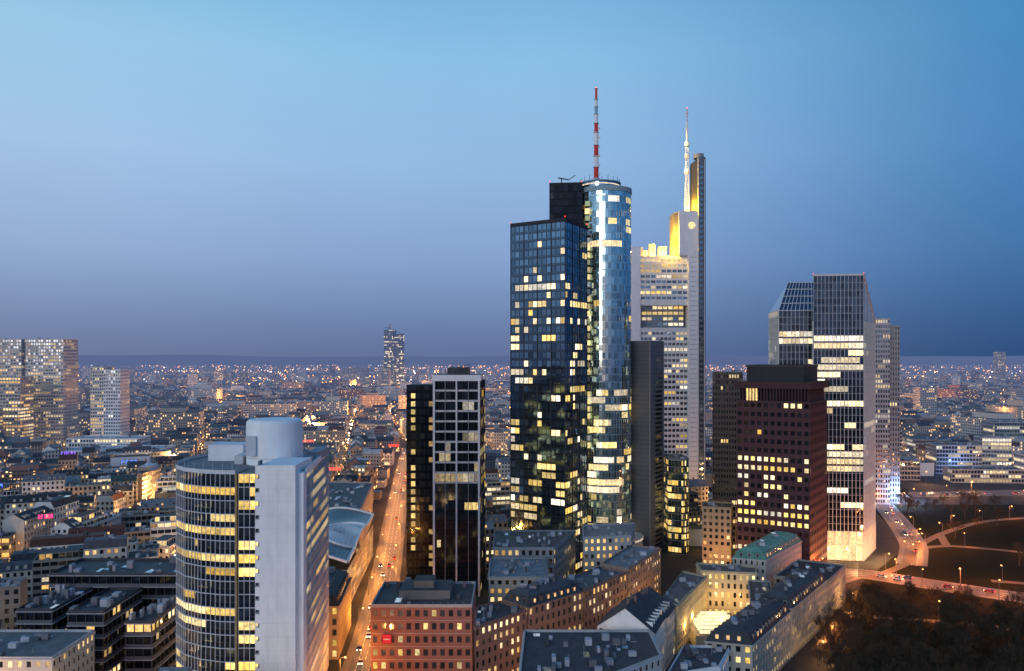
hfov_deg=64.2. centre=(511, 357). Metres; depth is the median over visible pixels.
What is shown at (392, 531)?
road
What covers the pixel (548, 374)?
dark glass skyscraper
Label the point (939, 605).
bare tree
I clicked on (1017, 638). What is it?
bare tree
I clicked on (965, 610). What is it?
bare tree
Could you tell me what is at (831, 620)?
bare tree
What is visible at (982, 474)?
glass office
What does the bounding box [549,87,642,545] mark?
cylindrical glass skyscraper
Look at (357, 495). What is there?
department store
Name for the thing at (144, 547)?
apartment house
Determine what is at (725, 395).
brown slab tower
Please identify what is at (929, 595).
bare tree
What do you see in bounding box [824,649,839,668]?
bare tree
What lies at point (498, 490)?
apartment house
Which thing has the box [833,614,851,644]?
bare tree
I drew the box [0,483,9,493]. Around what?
apartment house
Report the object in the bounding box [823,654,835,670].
bare tree
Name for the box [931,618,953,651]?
bare tree
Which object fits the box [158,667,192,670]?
town house
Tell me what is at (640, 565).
curved red stone building
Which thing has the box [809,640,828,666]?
bare tree
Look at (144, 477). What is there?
town house
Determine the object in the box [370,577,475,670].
red brick office building
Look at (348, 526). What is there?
curved roof shopping mall
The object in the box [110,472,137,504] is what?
town house
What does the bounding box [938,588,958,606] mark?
bare tree
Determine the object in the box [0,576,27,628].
town house
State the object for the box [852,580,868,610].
bare tree
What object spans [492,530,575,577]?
grey office block
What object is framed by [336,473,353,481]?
town house
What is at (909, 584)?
bare tree
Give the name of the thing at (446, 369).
distant street lights
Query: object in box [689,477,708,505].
town house
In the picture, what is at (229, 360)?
hills
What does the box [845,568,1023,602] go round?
road
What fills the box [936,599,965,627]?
bare tree
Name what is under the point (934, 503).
bare tree
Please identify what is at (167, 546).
apartment house
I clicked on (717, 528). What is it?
lit orange house
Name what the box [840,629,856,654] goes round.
bare tree
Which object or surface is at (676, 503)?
round cornered glass office
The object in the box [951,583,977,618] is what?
bare tree
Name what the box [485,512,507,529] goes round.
apartment house
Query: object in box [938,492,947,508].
bare tree
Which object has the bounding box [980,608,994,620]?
bare tree
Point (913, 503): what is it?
bare tree
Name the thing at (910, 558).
park path
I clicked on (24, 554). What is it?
apartment house
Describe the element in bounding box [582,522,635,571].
office block
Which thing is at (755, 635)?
long park side building
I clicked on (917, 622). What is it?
bare tree
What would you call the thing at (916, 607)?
bare tree
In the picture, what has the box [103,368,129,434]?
white slab tower
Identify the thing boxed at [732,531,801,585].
green copper roofed building
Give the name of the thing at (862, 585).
bare tree
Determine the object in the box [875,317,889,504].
pale twin slab tower
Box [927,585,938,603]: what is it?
bare tree
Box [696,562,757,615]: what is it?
floodlit courtyard building
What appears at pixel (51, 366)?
pale office tower
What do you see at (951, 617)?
bare tree
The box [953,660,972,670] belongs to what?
bare tree
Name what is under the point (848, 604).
bare tree
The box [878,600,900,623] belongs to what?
bare tree
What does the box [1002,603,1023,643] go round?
bare tree
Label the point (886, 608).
bare tree
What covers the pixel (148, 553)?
apartment house
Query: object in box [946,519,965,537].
bare tree
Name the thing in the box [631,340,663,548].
grey slab tower
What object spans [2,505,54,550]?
apartment house
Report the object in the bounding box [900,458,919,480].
glass office
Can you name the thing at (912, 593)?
bare tree
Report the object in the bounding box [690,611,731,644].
glazed courtyard hall
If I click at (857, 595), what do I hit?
bare tree
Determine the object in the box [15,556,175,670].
stepped modern office
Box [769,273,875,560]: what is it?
white grid glass tower
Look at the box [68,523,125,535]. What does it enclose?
apartment house
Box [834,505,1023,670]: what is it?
park lawn
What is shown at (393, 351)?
distant twin skyscraper
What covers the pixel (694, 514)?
town house
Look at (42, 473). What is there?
town house
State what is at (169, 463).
town house
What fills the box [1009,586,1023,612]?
bare tree
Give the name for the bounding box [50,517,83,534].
apartment house
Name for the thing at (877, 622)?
bare tree
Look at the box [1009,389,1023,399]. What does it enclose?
distant high rise
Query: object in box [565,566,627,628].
curved red stone building
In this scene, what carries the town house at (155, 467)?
on the ground at (673, 566)
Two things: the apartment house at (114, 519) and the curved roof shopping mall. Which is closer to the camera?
the curved roof shopping mall
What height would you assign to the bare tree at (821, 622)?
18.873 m
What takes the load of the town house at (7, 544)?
on the ground at (673, 566)
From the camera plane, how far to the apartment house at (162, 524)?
434.80 m
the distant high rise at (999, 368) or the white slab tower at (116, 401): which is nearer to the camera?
the white slab tower at (116, 401)
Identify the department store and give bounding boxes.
[329,482,372,553]
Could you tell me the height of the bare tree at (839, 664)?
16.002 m
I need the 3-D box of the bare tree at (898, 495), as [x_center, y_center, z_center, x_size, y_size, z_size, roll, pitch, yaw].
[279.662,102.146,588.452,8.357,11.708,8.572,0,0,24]
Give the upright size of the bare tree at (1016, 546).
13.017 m
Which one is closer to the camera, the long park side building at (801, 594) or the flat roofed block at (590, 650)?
the flat roofed block at (590, 650)
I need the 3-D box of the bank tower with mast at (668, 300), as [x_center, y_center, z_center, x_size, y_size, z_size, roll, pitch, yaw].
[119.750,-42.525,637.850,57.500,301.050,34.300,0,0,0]
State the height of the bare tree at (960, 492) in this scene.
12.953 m
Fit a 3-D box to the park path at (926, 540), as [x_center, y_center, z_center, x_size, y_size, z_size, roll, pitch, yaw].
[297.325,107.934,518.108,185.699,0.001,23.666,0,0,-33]
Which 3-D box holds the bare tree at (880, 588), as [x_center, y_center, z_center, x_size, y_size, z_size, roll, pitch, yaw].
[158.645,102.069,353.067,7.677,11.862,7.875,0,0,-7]
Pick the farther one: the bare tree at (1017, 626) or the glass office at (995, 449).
the glass office at (995, 449)
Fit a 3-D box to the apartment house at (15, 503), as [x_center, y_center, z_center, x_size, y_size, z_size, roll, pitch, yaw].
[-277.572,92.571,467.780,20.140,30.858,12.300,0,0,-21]
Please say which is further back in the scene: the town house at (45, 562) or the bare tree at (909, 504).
the bare tree at (909, 504)
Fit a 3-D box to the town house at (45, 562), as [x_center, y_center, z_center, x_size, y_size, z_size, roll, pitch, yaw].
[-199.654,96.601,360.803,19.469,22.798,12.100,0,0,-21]
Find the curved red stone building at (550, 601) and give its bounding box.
[502,573,583,628]
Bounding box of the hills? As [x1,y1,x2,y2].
[78,355,1023,365]
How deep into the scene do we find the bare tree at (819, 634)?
295.76 m
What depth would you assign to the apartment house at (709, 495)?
571.55 m
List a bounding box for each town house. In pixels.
[0,478,21,486]
[0,498,5,530]
[0,531,15,559]
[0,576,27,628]
[5,481,19,488]
[21,472,50,486]
[33,547,82,596]
[37,490,72,496]
[54,467,89,482]
[64,480,109,497]
[67,545,83,551]
[74,462,90,470]
[76,493,96,509]
[78,504,90,512]
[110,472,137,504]
[112,510,158,527]
[113,483,133,507]
[125,470,152,502]
[125,525,149,542]
[130,500,140,508]
[137,460,160,497]
[140,496,180,510]
[157,457,176,474]
[158,506,175,513]
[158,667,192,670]
[333,473,361,481]
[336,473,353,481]
[342,468,357,474]
[350,474,373,481]
[485,518,495,569]
[500,506,509,517]
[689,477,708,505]
[689,490,698,506]
[689,503,700,524]
[710,497,736,550]
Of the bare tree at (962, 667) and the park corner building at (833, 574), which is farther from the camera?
the park corner building at (833, 574)
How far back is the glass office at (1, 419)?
887.71 m
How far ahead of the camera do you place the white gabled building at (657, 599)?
290.82 m
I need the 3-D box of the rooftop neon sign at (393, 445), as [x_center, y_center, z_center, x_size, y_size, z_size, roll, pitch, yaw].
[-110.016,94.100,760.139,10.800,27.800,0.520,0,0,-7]
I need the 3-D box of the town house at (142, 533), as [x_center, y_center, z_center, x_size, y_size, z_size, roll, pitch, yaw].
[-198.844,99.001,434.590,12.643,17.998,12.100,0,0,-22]
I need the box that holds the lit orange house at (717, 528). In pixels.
[701,501,733,563]
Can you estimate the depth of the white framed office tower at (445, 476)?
370.90 m
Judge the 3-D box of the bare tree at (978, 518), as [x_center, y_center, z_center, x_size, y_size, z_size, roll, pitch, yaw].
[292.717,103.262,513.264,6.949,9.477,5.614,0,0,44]
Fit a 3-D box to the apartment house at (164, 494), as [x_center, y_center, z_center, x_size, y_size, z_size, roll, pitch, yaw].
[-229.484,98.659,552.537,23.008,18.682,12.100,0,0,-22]
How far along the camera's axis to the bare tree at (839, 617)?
304.29 m
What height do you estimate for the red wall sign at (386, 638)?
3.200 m
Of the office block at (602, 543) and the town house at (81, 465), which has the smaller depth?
the office block at (602, 543)
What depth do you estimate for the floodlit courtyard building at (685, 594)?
314.81 m
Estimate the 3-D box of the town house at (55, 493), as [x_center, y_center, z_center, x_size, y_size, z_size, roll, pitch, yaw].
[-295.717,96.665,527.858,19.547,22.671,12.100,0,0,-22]
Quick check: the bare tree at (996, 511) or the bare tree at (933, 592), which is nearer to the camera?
the bare tree at (933, 592)
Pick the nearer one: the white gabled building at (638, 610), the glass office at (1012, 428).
the white gabled building at (638, 610)
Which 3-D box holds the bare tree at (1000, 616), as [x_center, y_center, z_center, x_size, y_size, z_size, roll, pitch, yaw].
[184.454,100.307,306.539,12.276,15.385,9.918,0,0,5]
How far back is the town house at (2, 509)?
458.56 m
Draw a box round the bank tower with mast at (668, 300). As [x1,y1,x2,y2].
[631,108,705,480]
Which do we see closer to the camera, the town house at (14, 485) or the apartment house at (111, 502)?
the apartment house at (111, 502)
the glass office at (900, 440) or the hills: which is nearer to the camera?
the glass office at (900, 440)
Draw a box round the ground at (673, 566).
[79,366,1023,670]
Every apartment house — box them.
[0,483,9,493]
[0,489,21,495]
[0,559,32,596]
[0,619,6,628]
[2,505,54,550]
[5,492,48,517]
[10,547,62,561]
[21,472,66,494]
[29,530,105,549]
[34,495,79,525]
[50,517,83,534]
[66,474,79,483]
[68,510,107,526]
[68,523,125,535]
[83,534,128,557]
[89,471,126,481]
[90,470,111,472]
[96,490,125,513]
[97,475,110,481]
[104,512,121,524]
[118,506,139,512]
[127,459,146,472]
[127,549,158,557]
[129,536,137,551]
[136,540,152,549]
[137,539,160,557]
[150,513,175,539]
[152,535,175,557]
[154,490,175,497]
[157,470,165,476]
[157,475,175,490]
[165,469,172,475]
[351,465,368,475]
[485,478,509,505]
[485,505,501,514]
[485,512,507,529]
[708,492,711,500]
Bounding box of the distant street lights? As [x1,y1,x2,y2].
[0,364,1023,555]
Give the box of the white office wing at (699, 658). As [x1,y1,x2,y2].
[668,645,729,670]
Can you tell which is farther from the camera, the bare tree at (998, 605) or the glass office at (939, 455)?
the glass office at (939, 455)
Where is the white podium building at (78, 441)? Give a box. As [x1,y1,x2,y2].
[66,435,150,449]
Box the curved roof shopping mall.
[329,506,373,600]
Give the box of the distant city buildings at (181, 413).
[0,362,1023,602]
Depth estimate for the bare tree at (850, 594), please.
338.35 m
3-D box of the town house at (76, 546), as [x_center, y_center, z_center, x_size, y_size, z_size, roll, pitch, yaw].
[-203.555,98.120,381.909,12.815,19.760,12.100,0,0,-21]
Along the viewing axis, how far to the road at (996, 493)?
649.07 m
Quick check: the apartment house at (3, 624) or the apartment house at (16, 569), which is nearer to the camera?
the apartment house at (3, 624)
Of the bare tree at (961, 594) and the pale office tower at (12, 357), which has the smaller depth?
the bare tree at (961, 594)
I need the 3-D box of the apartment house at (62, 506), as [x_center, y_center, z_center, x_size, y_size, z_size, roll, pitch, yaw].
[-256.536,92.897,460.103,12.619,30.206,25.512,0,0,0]
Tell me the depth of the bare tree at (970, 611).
319.61 m
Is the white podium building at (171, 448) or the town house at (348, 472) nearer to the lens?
the town house at (348, 472)
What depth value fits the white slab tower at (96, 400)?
901.23 m
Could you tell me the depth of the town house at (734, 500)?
457.92 m
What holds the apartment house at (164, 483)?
on the ground at (673, 566)
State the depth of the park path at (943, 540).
484.70 m
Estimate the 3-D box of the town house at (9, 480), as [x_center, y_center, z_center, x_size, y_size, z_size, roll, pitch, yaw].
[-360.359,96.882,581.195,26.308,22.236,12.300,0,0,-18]
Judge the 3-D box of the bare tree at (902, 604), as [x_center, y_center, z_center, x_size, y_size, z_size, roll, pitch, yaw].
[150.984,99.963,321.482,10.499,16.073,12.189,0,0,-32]
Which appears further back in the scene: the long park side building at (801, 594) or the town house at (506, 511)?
the town house at (506, 511)
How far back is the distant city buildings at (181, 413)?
1242.01 m
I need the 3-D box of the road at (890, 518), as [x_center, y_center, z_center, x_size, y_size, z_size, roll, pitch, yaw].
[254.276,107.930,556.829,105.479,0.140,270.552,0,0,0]
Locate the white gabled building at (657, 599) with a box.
[619,586,675,668]
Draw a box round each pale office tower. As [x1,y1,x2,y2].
[0,338,24,375]
[25,338,77,449]
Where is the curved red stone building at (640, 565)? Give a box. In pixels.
[600,545,661,596]
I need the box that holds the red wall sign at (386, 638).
[382,634,391,643]
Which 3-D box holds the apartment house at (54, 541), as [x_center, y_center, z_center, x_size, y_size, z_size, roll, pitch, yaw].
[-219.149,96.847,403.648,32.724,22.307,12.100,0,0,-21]
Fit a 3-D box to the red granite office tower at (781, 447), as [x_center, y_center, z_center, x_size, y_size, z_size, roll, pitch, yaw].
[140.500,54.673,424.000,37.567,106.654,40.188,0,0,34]
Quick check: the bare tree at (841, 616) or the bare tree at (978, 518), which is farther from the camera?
the bare tree at (978, 518)
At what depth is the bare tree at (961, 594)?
340.31 m
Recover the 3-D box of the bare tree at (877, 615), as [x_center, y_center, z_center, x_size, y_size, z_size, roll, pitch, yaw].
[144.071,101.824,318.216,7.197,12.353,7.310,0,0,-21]
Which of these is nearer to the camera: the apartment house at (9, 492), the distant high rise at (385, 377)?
the apartment house at (9, 492)
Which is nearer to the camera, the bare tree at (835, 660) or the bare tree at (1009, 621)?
the bare tree at (835, 660)
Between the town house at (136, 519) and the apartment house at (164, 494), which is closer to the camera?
the town house at (136, 519)
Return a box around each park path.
[868,545,1023,583]
[874,615,1007,628]
[907,517,1023,549]
[936,534,950,545]
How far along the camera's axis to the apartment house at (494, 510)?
468.80 m
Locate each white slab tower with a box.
[90,365,113,434]
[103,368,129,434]
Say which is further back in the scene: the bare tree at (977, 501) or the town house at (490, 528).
the bare tree at (977, 501)
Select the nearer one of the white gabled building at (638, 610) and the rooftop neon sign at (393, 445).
the white gabled building at (638, 610)
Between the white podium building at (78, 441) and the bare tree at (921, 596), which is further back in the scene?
the white podium building at (78, 441)
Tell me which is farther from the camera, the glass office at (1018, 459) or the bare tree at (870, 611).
the glass office at (1018, 459)
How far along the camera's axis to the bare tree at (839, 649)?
273.60 m
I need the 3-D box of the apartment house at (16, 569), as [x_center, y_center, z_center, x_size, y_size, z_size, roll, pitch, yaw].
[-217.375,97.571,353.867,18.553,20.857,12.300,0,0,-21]
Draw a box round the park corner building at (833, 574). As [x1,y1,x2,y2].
[774,559,845,615]
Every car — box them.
[356,645,361,650]
[358,658,363,664]
[984,589,994,592]
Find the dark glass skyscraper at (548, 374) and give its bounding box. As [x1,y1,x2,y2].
[510,216,587,571]
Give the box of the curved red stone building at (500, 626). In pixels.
[473,600,526,670]
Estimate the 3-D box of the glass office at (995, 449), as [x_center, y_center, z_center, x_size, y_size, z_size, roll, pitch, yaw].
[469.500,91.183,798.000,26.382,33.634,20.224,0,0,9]
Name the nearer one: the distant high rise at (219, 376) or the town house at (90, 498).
the town house at (90, 498)
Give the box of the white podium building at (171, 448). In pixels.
[63,444,175,456]
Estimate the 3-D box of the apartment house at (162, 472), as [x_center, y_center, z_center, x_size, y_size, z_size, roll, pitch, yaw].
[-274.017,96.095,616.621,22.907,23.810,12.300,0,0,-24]
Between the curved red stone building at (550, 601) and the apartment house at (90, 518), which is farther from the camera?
the apartment house at (90, 518)
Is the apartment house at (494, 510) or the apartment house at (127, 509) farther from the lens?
the apartment house at (127, 509)
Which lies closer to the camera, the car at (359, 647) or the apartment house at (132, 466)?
the car at (359, 647)
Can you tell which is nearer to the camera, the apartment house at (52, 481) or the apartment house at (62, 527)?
the apartment house at (62, 527)
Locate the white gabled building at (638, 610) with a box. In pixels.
[597,592,666,670]
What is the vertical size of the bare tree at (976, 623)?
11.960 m
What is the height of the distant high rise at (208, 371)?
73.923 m
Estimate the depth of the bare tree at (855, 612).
312.40 m
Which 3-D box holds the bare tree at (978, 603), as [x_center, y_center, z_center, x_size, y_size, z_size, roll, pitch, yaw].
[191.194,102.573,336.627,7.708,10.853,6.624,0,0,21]
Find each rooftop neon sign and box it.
[37,513,53,535]
[388,444,398,466]
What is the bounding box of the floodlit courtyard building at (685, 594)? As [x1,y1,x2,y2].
[663,571,706,654]
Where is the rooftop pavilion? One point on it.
(425, 587)
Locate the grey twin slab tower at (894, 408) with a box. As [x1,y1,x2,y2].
[890,324,899,503]
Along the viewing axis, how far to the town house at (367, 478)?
600.28 m
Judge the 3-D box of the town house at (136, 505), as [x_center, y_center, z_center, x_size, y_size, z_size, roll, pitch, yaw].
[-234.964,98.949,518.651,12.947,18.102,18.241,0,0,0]
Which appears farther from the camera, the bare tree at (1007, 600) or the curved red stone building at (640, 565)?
the curved red stone building at (640, 565)
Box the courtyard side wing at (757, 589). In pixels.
[748,579,771,604]
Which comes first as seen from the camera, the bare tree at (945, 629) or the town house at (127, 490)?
the bare tree at (945, 629)
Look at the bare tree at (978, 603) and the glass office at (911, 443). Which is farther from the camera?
the glass office at (911, 443)
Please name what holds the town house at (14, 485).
on the ground at (673, 566)
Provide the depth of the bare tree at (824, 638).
289.54 m
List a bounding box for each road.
[340,448,405,670]
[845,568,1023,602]
[876,503,928,566]
[900,490,1023,497]
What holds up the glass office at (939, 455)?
on the ground at (673, 566)
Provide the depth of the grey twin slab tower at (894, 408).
604.83 m
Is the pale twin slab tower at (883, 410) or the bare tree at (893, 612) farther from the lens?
the pale twin slab tower at (883, 410)
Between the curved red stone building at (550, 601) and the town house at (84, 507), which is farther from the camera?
the town house at (84, 507)
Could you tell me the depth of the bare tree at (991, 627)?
297.36 m
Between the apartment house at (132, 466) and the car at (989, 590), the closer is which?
the car at (989, 590)
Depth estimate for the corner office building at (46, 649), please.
249.99 m
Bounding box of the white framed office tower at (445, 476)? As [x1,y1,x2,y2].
[406,364,484,595]
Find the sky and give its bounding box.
[0,0,1023,356]
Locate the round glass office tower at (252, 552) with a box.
[176,417,329,670]
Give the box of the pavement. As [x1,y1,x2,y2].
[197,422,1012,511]
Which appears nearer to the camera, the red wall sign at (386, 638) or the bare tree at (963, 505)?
the red wall sign at (386, 638)
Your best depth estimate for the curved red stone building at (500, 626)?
272.41 m
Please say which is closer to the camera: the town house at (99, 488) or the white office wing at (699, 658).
the white office wing at (699, 658)
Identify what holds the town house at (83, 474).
on the ground at (673, 566)
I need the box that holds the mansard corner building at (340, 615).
[329,566,351,659]
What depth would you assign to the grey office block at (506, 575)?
321.58 m
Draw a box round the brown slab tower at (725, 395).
[712,368,742,498]
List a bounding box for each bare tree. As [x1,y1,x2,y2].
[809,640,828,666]
[810,607,839,655]
[811,627,829,661]
[815,628,832,655]
[822,615,844,647]
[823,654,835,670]
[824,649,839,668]
[826,650,847,664]
[827,655,858,670]
[831,608,852,646]
[831,635,854,661]
[832,605,852,640]
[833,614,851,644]
[839,588,862,612]
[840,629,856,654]
[841,597,859,609]
[841,602,855,615]
[846,604,867,630]
[851,587,865,606]
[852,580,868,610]
[852,582,869,607]
[861,602,876,629]
[862,592,883,627]
[871,581,887,605]
[872,615,893,641]
[873,602,887,631]
[877,593,910,628]
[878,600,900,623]
[878,601,893,624]
[886,600,911,631]
[895,491,904,506]
[901,488,912,505]
[902,581,916,609]
[903,498,914,517]
[903,585,925,604]
[907,497,917,513]
[909,600,935,640]
[910,586,919,603]
[912,618,931,646]
[923,585,940,611]
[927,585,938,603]
[929,499,937,511]
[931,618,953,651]
[933,587,949,602]
[935,608,967,623]
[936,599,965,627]
[936,600,957,622]
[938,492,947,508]
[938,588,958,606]
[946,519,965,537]
[951,582,970,603]
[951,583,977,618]
[953,597,979,631]
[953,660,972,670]
[955,488,966,500]
[958,599,980,633]
[959,501,970,517]
[960,491,972,506]
[966,493,982,516]
[967,594,983,611]
[968,616,989,637]
[969,491,982,507]
[973,515,983,525]
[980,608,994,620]
[983,624,1007,651]
[987,494,1001,508]
[988,599,1005,632]
[988,607,1021,645]
[990,498,1001,509]
[990,507,1003,525]
[991,622,1023,664]
[993,598,1015,633]
[1000,588,1023,619]
[1001,614,1023,645]
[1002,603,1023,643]
[1005,620,1023,643]
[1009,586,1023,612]
[1013,543,1023,565]
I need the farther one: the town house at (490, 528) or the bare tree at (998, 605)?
the town house at (490, 528)
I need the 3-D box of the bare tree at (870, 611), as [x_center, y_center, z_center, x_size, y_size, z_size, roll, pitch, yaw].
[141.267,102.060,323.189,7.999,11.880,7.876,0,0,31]
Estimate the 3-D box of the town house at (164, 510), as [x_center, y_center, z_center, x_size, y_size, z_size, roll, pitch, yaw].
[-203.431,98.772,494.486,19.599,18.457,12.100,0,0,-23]
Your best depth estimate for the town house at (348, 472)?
614.95 m
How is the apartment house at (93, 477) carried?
on the ground at (673, 566)
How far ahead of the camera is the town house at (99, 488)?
550.83 m
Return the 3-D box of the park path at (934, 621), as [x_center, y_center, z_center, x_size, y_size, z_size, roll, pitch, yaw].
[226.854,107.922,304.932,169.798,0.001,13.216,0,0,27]
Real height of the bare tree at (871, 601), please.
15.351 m
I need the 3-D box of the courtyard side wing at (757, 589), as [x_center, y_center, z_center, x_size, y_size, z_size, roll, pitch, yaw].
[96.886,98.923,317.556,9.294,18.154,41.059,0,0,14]
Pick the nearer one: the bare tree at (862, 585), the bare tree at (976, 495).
the bare tree at (862, 585)
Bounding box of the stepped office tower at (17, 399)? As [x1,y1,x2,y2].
[0,375,33,440]
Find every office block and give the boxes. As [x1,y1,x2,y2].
[488,557,547,602]
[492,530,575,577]
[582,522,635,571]
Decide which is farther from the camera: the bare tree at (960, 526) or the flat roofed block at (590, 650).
the bare tree at (960, 526)
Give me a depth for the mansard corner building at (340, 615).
300.65 m
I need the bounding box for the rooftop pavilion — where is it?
[372,575,465,603]
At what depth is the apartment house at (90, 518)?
445.84 m
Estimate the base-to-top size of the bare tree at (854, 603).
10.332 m
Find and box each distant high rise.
[203,367,213,380]
[214,370,225,384]
[362,376,370,392]
[381,368,390,387]
[913,387,936,415]
[993,351,1005,386]
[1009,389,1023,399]
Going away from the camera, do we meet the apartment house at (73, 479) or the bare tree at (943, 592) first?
the bare tree at (943, 592)
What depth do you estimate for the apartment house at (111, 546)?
363.33 m
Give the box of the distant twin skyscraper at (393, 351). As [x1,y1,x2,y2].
[384,324,403,386]
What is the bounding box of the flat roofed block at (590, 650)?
[519,629,662,670]
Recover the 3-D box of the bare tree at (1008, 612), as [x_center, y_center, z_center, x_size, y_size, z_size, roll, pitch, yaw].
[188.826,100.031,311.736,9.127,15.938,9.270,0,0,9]
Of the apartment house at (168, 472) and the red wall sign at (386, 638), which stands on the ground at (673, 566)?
the apartment house at (168, 472)
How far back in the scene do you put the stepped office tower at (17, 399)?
900.25 m
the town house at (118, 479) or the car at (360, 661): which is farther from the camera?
the town house at (118, 479)
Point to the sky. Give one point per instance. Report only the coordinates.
(269, 178)
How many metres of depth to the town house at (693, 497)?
570.65 m
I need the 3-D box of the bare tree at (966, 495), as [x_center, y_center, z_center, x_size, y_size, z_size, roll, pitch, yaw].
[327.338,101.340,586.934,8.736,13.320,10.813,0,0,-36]
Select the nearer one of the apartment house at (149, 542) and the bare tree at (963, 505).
the apartment house at (149, 542)
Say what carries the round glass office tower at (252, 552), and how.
on the ground at (673, 566)
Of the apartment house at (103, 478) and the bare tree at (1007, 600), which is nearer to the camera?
the bare tree at (1007, 600)
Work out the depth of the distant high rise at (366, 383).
2030.00 m
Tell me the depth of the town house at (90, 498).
493.73 m
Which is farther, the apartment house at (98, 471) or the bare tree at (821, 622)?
the apartment house at (98, 471)
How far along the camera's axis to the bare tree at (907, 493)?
590.10 m
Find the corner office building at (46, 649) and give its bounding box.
[0,629,95,670]
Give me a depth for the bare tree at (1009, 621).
306.43 m
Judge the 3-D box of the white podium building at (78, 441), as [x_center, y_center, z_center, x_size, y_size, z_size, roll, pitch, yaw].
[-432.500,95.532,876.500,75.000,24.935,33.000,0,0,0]
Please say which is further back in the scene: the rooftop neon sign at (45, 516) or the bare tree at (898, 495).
the bare tree at (898, 495)
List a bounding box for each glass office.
[0,408,2,431]
[664,453,688,554]
[900,430,901,450]
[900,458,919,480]
[903,436,964,457]
[925,442,981,473]
[943,465,1023,482]
[974,434,1011,465]
[981,418,1023,438]
[1013,452,1023,468]
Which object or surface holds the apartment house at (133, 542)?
on the ground at (673, 566)
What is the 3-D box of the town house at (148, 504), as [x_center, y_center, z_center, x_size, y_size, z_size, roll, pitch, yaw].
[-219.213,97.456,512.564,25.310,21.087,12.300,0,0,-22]
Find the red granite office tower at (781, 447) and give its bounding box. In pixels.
[734,360,828,561]
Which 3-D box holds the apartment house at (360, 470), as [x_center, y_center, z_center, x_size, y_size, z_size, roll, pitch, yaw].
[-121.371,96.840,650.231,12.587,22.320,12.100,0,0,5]
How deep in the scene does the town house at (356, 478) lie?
576.07 m
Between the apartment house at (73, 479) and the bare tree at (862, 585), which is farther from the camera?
the apartment house at (73, 479)
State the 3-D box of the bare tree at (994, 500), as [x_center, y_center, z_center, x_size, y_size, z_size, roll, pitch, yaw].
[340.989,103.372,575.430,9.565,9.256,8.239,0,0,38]
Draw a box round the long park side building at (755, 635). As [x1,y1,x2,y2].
[704,599,791,670]
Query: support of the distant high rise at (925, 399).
on the ground at (673, 566)
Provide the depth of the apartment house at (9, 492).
535.05 m
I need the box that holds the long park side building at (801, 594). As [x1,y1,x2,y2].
[758,569,827,657]
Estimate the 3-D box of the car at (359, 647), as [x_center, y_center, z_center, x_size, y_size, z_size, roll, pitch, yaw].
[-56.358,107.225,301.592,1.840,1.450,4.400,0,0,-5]
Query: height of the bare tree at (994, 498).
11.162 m

